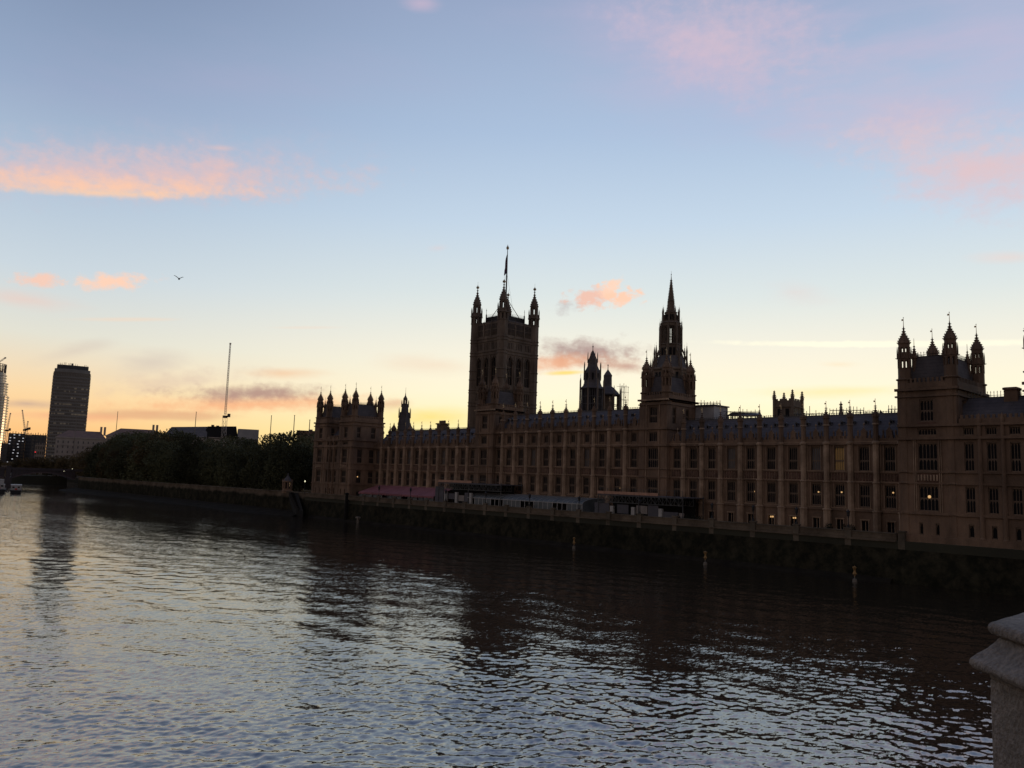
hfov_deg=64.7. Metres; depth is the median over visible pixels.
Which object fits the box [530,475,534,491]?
window
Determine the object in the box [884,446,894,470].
window
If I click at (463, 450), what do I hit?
window
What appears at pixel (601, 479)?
window
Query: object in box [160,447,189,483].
tree
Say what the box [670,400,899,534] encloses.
palace wing
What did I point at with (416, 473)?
window
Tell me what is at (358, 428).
window
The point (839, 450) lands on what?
window
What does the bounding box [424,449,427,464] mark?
window
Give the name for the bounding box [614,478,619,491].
window
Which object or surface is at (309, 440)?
tree
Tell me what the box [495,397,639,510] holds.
palace wing
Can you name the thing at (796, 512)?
terrace lamp
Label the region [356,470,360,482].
window
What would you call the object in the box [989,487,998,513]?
window
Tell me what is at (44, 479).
bank
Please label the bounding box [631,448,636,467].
window
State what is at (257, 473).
tree
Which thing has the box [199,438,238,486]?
tree
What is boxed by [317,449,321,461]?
window
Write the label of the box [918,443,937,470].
window
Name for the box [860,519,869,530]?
doorway
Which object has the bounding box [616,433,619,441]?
window
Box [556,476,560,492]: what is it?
window
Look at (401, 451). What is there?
window
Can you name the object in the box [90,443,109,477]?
tree
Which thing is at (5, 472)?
road bridge
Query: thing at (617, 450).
window
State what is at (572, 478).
window
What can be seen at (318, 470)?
window
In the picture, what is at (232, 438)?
tree
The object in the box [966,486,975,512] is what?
window
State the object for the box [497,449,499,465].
window
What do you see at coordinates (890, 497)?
window
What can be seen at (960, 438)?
palace pavilion
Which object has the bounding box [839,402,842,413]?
stone pinnacle
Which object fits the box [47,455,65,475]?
tree
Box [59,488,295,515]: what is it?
foreshore
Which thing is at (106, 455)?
tree
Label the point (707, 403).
scaffolding
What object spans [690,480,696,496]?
window
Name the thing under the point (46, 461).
tree
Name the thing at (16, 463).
tree
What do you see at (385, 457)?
window
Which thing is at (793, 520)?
doorway
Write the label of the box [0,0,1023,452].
sky
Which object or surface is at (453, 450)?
window
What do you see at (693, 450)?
window
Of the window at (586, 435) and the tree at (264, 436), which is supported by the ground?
the tree at (264, 436)
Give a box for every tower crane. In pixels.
[5,413,10,441]
[22,410,28,432]
[221,343,230,442]
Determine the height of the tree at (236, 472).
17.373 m
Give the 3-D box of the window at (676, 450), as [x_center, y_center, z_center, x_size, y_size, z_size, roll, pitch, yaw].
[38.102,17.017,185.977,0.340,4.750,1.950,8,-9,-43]
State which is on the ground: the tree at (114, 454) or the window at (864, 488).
the tree at (114, 454)
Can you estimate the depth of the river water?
71.47 m
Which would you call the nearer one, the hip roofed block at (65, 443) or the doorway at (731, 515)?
the doorway at (731, 515)
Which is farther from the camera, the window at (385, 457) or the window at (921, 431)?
the window at (385, 457)
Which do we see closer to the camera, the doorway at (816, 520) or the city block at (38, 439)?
the doorway at (816, 520)
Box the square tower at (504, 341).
[467,279,539,427]
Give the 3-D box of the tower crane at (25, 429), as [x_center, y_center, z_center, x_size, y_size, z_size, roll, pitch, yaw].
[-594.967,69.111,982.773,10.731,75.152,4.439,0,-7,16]
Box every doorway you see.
[707,510,714,519]
[727,511,734,521]
[746,512,754,522]
[767,514,775,524]
[789,515,797,525]
[811,516,820,527]
[835,518,844,528]
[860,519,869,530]
[885,521,895,532]
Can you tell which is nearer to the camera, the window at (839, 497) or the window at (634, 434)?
the window at (839, 497)
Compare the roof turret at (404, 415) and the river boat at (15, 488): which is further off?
the river boat at (15, 488)
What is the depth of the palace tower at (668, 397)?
190.56 m
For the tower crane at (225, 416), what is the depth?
529.98 m
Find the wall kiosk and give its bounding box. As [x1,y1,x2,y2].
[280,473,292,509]
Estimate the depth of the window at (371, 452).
276.11 m
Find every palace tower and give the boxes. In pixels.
[473,369,525,483]
[637,349,698,495]
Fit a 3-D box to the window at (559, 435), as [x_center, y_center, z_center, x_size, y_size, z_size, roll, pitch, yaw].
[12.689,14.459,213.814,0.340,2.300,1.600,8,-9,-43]
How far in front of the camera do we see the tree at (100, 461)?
471.16 m
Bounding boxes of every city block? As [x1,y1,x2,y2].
[0,441,7,462]
[6,431,25,464]
[23,433,31,460]
[29,433,46,459]
[33,443,44,474]
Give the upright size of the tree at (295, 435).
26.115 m
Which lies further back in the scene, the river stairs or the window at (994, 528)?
the river stairs
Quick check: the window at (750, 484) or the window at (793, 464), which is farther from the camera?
the window at (750, 484)
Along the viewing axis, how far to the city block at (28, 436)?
941.45 m
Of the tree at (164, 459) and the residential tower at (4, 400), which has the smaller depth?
the tree at (164, 459)
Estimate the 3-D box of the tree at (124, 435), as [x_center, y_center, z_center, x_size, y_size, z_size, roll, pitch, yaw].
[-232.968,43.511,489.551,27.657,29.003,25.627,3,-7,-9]
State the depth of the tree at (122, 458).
445.72 m
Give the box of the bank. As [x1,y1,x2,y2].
[10,473,66,483]
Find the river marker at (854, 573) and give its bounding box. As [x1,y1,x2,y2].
[852,566,856,581]
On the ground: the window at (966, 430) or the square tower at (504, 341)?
the square tower at (504, 341)
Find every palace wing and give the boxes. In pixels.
[373,419,474,501]
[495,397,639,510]
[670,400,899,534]
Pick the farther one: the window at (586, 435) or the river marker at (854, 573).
the window at (586, 435)
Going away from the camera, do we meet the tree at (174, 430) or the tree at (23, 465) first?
the tree at (174, 430)
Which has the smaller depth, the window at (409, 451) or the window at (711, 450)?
the window at (711, 450)
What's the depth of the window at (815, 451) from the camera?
161.84 m
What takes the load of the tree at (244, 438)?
on the ground
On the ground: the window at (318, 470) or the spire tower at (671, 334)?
the spire tower at (671, 334)
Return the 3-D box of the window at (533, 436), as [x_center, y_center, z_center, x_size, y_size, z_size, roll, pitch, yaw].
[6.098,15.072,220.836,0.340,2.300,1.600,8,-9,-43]
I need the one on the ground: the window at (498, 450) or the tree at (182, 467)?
the tree at (182, 467)
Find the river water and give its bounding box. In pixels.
[0,480,1023,767]
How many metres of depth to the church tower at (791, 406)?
247.05 m
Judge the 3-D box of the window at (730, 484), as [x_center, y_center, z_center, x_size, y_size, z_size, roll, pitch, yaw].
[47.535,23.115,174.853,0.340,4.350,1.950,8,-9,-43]
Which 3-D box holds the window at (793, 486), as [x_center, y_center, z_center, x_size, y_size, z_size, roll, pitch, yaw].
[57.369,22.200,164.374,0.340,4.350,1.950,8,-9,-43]
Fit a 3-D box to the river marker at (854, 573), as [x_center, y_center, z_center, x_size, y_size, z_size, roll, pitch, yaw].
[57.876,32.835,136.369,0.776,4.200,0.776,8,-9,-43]
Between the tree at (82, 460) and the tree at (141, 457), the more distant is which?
the tree at (82, 460)
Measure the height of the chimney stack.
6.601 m
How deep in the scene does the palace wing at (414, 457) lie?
256.18 m
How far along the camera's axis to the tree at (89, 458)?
487.47 m
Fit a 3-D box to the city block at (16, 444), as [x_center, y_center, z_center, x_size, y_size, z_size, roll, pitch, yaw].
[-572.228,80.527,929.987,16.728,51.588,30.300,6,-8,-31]
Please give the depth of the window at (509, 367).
365.75 m
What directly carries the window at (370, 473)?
in the palace pavilion at (346, 437)
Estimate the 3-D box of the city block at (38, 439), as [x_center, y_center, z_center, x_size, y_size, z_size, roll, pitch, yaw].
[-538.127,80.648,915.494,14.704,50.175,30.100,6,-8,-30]
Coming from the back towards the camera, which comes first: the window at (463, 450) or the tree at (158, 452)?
the tree at (158, 452)
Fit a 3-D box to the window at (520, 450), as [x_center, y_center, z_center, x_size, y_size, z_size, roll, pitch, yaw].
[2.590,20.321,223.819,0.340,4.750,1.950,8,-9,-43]
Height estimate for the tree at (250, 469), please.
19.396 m
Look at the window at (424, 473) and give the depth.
255.05 m
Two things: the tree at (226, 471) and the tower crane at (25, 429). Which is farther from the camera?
the tower crane at (25, 429)
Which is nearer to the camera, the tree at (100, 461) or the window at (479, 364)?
the window at (479, 364)
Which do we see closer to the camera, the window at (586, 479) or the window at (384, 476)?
the window at (586, 479)
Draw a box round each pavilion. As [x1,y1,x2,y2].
[311,382,384,495]
[467,493,602,511]
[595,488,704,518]
[894,312,1023,549]
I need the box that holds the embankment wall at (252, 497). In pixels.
[67,477,308,509]
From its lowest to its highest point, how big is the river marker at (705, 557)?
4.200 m
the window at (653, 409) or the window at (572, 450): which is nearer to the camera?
the window at (653, 409)
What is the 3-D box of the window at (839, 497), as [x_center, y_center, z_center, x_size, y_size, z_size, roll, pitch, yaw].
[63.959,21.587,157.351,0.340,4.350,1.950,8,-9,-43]
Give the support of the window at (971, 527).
in the palace pavilion at (960, 438)
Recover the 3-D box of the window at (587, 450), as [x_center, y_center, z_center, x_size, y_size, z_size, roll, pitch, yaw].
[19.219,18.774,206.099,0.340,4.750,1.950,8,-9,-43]
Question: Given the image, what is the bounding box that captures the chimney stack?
[435,420,449,430]
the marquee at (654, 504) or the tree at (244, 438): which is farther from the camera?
the tree at (244, 438)
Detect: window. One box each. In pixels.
[316,469,320,481]
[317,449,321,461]
[341,470,345,482]
[342,449,346,462]
[344,427,347,437]
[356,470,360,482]
[357,427,360,437]
[357,449,361,462]
[368,471,372,483]
[369,450,373,463]
[371,428,374,438]
[375,471,378,483]
[376,450,379,463]
[383,471,385,483]
[384,450,386,463]
[390,472,393,484]
[392,450,394,463]
[398,472,401,484]
[399,450,402,463]
[406,472,409,485]
[407,450,410,463]
[414,472,417,485]
[415,449,418,463]
[423,472,426,485]
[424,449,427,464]
[431,473,434,486]
[432,449,435,464]
[441,449,444,464]
[451,449,454,464]
[461,449,464,464]
[471,449,474,464]
[477,360,480,385]
[479,474,485,483]
[480,449,486,464]
[482,415,486,428]
[482,436,486,443]
[484,359,488,384]
[492,358,495,379]
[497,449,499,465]
[506,449,510,465]
[506,475,509,485]
[507,358,511,384]
[515,360,519,385]
[518,449,522,465]
[518,475,521,490]
[524,361,528,387]
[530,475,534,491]
[531,449,535,465]
[532,435,535,442]
[543,476,547,491]
[544,449,548,465]
[556,448,561,465]
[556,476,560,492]
[557,434,561,442]
[569,476,574,492]
[570,448,574,466]
[571,434,574,442]
[583,477,588,493]
[584,448,589,466]
[585,433,589,442]
[599,448,604,466]
[599,477,603,493]
[600,433,604,441]
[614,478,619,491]
[615,448,620,466]
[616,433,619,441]
[630,478,635,491]
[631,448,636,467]
[632,432,636,441]
[648,447,657,467]
[648,478,657,492]
[649,431,656,441]
[650,406,656,422]
[672,407,675,423]
[673,479,679,496]
[674,448,679,467]
[686,409,688,419]
[690,447,696,468]
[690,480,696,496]
[708,447,715,468]
[708,480,714,499]
[727,481,734,500]
[728,447,734,468]
[747,447,754,468]
[747,481,754,501]
[767,447,774,469]
[767,482,775,502]
[785,408,788,415]
[789,447,797,469]
[789,482,797,503]
[811,446,820,469]
[812,483,820,504]
[835,446,843,470]
[835,483,844,505]
[859,446,868,470]
[860,484,869,506]
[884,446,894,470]
[885,485,895,508]
[918,428,935,435]
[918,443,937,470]
[919,485,938,511]
[920,399,932,421]
[920,523,922,534]
[936,523,939,535]
[963,427,973,434]
[964,442,973,470]
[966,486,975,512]
[969,525,974,537]
[986,426,996,434]
[987,442,996,471]
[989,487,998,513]
[992,526,997,539]
[1009,426,1019,434]
[1010,442,1020,471]
[1012,488,1022,515]
[1016,527,1021,540]
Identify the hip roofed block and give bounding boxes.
[52,427,105,477]
[105,425,157,443]
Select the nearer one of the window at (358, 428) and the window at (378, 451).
the window at (358, 428)
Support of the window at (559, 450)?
in the palace wing at (580, 452)
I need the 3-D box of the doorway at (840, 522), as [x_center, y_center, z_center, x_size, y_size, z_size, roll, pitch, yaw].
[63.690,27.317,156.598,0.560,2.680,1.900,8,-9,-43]
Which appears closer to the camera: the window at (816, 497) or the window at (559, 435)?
the window at (816, 497)
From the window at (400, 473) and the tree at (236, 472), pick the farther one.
the tree at (236, 472)
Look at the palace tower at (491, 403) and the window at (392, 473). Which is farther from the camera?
the window at (392, 473)
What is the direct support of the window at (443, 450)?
in the palace wing at (414, 457)
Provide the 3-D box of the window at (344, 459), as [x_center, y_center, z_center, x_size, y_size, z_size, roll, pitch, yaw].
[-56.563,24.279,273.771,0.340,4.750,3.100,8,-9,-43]
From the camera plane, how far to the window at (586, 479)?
205.49 m
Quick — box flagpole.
[505,245,511,301]
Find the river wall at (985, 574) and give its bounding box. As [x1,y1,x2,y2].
[303,492,1023,596]
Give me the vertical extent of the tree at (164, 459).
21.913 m
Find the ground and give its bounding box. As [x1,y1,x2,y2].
[90,477,1023,559]
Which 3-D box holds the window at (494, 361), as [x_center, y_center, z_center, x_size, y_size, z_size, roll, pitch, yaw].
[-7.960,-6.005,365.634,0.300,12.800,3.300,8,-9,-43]
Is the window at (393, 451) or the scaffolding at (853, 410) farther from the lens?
the window at (393, 451)
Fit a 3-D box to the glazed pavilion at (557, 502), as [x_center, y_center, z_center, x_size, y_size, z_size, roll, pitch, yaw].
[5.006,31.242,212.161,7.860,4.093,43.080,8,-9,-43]
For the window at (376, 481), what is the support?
in the palace wing at (414, 457)
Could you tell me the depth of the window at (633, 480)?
194.60 m
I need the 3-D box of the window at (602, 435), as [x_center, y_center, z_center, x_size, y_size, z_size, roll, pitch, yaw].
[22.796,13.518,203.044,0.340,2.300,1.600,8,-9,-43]
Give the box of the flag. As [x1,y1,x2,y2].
[504,256,506,274]
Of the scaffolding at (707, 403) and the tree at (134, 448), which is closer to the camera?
the scaffolding at (707, 403)
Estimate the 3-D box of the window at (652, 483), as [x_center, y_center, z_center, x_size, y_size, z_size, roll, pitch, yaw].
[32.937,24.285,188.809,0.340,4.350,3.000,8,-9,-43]
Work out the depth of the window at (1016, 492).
127.53 m
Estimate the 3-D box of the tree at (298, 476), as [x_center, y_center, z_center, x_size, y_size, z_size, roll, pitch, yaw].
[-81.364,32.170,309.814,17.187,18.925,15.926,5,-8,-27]
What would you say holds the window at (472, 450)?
in the palace wing at (414, 457)
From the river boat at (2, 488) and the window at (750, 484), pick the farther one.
the river boat at (2, 488)
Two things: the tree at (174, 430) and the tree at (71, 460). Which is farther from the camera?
the tree at (71, 460)
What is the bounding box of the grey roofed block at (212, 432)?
[167,425,258,451]
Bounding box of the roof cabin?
[694,404,729,419]
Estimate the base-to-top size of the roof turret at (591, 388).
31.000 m
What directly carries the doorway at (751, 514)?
in the palace wing at (781, 465)
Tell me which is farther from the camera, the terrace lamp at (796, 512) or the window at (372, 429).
the window at (372, 429)
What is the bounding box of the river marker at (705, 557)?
[703,551,706,564]
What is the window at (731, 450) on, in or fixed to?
in the palace wing at (781, 465)
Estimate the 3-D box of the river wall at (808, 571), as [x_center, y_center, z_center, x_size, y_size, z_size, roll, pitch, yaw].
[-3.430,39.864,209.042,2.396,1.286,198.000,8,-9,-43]
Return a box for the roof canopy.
[727,412,764,418]
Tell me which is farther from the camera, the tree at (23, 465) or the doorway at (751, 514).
the tree at (23, 465)
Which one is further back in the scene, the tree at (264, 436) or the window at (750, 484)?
the tree at (264, 436)
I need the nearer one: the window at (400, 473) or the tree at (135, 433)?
the window at (400, 473)
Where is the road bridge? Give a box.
[0,466,82,486]
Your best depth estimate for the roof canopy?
185.76 m
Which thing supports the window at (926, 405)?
in the palace pavilion at (960, 438)
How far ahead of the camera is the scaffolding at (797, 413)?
188.36 m
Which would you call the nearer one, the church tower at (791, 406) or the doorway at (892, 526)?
the doorway at (892, 526)
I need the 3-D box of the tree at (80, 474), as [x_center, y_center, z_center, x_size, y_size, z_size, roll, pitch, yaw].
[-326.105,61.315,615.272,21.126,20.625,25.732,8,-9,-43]
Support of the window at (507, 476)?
in the palace wing at (580, 452)
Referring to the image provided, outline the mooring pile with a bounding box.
[343,493,349,519]
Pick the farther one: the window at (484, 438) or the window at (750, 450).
the window at (484, 438)
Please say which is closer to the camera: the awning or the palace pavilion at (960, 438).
the palace pavilion at (960, 438)
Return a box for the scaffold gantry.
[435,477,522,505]
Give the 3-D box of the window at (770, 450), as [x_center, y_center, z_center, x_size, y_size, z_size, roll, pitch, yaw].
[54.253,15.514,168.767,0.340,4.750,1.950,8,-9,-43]
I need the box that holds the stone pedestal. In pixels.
[969,612,1023,767]
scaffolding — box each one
[616,386,627,407]
[699,400,720,404]
[723,408,758,418]
[794,406,825,415]
[829,406,863,414]
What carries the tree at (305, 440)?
on the ground
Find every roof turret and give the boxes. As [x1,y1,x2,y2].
[398,393,410,430]
[579,346,604,410]
[605,365,621,409]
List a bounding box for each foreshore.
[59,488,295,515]
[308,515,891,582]
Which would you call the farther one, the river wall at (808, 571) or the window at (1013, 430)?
the river wall at (808, 571)
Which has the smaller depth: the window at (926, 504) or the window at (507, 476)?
the window at (926, 504)
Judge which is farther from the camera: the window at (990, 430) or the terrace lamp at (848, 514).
the terrace lamp at (848, 514)
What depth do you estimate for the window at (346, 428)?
275.14 m
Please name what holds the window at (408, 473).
in the palace wing at (414, 457)
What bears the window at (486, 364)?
in the square tower at (504, 341)
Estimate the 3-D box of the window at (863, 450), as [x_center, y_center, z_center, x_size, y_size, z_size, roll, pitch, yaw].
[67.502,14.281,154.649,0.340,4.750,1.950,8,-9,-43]
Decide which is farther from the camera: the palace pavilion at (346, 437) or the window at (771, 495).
the palace pavilion at (346, 437)
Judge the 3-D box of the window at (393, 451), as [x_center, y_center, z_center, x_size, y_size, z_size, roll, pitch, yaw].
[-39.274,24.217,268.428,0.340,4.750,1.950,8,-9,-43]
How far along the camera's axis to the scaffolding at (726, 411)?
193.62 m
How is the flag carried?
hanging from the flagpole
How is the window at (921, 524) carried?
in the palace pavilion at (960, 438)
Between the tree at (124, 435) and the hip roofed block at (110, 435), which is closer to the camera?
the tree at (124, 435)
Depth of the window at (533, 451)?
220.62 m
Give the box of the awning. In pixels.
[358,485,452,500]
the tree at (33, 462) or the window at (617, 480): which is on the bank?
the tree at (33, 462)
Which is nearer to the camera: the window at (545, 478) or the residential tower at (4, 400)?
the window at (545, 478)
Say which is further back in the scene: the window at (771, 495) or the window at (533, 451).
the window at (533, 451)
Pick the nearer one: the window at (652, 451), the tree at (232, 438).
the window at (652, 451)
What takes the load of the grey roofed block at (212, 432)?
on the ground
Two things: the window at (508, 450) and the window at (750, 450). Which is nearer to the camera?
the window at (750, 450)
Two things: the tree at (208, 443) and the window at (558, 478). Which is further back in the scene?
the tree at (208, 443)
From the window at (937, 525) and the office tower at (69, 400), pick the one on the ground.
the office tower at (69, 400)
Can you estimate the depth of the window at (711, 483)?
178.62 m
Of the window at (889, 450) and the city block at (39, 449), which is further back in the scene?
the city block at (39, 449)
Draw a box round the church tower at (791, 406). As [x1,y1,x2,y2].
[772,389,804,416]
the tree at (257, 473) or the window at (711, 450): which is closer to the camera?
the window at (711, 450)
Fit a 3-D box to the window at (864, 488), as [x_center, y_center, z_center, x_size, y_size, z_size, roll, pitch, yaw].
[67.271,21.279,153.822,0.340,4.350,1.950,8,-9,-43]
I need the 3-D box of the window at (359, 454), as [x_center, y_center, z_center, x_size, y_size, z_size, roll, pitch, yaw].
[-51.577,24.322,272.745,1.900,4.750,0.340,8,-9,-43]
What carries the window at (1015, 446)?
in the palace pavilion at (960, 438)
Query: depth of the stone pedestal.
2.09 m
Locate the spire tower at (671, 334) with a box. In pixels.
[650,274,687,377]
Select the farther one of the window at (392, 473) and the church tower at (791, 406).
the window at (392, 473)
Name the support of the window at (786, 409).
in the church tower at (791, 406)
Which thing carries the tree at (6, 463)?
on the bank
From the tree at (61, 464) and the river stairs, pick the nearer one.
the river stairs
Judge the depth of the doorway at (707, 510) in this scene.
177.92 m
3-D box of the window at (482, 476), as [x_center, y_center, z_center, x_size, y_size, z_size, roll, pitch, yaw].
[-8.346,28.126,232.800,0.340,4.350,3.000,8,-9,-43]
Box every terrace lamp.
[795,506,797,523]
[846,510,849,527]
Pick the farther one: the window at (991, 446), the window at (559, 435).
the window at (559, 435)
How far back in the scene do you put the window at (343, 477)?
273.30 m
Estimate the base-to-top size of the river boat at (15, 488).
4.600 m
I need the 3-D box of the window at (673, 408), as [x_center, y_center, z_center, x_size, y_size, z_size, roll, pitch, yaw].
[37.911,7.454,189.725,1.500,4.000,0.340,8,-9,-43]
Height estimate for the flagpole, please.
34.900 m
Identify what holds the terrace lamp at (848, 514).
on the river wall at (985, 574)
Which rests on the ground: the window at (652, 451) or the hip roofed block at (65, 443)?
the hip roofed block at (65, 443)
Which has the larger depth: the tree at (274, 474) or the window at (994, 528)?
the tree at (274, 474)
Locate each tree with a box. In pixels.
[1,461,12,471]
[9,458,24,466]
[17,457,32,474]
[27,457,44,474]
[37,456,53,475]
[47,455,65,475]
[54,455,71,468]
[65,454,82,477]
[69,451,87,476]
[76,447,96,469]
[83,442,103,476]
[84,449,104,475]
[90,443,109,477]
[95,439,120,477]
[99,437,128,478]
[103,438,138,478]
[105,446,126,479]
[111,432,138,446]
[119,432,160,481]
[121,430,146,434]
[124,438,151,480]
[133,429,179,479]
[135,439,170,480]
[147,441,181,481]
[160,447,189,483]
[161,428,188,442]
[166,432,197,481]
[166,434,213,483]
[168,432,187,441]
[183,444,213,484]
[189,437,217,482]
[193,448,218,485]
[194,439,216,483]
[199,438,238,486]
[203,434,242,480]
[212,444,244,486]
[227,448,254,487]
[232,439,257,485]
[236,437,255,450]
[238,443,270,487]
[245,432,296,487]
[249,444,288,488]
[258,434,311,489]
[262,430,307,478]
[278,444,312,491]
[281,436,312,489]
[294,431,314,489]
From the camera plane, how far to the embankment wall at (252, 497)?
359.41 m
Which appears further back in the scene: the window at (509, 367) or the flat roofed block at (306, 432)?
the flat roofed block at (306, 432)
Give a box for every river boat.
[0,479,5,493]
[10,484,21,492]
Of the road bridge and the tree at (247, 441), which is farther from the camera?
the road bridge
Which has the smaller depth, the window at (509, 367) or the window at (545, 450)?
the window at (545, 450)
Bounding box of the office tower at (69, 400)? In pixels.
[45,363,90,473]
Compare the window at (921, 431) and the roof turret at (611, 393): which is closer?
the window at (921, 431)
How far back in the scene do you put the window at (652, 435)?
190.47 m
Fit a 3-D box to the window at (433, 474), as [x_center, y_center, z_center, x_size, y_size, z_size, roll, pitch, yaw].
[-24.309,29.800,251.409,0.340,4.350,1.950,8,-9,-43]
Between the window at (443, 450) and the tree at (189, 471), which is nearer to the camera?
the window at (443, 450)
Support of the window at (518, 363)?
in the square tower at (504, 341)
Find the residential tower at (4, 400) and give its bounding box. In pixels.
[0,363,8,451]
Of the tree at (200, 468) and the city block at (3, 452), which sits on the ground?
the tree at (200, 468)
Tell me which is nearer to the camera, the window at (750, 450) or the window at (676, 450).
the window at (750, 450)
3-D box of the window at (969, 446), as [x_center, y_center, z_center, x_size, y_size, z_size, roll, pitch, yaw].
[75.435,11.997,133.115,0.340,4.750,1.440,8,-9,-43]
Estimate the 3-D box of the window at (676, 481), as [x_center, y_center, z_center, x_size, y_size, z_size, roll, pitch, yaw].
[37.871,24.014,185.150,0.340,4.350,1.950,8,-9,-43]
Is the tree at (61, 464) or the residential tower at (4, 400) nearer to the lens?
the tree at (61, 464)
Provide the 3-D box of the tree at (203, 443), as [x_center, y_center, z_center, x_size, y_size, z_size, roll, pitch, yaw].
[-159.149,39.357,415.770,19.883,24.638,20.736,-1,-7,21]
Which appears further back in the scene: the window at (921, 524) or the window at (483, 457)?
the window at (483, 457)
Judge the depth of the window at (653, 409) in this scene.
191.02 m
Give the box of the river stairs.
[289,492,302,516]
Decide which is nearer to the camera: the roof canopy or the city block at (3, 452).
the roof canopy
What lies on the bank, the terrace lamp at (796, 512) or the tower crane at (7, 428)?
the tower crane at (7, 428)
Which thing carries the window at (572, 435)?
in the palace wing at (580, 452)
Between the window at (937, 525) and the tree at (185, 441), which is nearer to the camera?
the window at (937, 525)
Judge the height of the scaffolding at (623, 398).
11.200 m
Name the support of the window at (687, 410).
in the palace tower at (668, 397)
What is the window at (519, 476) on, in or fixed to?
in the palace wing at (580, 452)
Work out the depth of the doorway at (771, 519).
167.35 m
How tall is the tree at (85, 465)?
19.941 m
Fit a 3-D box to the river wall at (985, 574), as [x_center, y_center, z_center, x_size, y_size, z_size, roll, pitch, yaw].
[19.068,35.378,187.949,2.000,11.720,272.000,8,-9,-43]
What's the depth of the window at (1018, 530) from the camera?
126.94 m
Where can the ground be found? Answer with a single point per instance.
(973, 550)
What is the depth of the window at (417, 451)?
259.19 m
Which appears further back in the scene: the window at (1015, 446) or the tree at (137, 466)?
the tree at (137, 466)
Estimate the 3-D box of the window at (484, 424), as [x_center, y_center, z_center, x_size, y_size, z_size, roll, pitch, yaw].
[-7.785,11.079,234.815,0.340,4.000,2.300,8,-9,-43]
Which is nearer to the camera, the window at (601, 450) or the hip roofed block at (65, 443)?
the window at (601, 450)
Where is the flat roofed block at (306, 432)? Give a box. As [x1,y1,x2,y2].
[297,429,314,484]
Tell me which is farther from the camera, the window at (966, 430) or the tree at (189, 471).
the tree at (189, 471)
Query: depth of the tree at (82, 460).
559.12 m
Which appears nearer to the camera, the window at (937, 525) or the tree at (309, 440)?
the window at (937, 525)
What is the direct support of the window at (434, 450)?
in the palace wing at (414, 457)
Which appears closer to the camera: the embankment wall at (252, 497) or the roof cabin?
the roof cabin

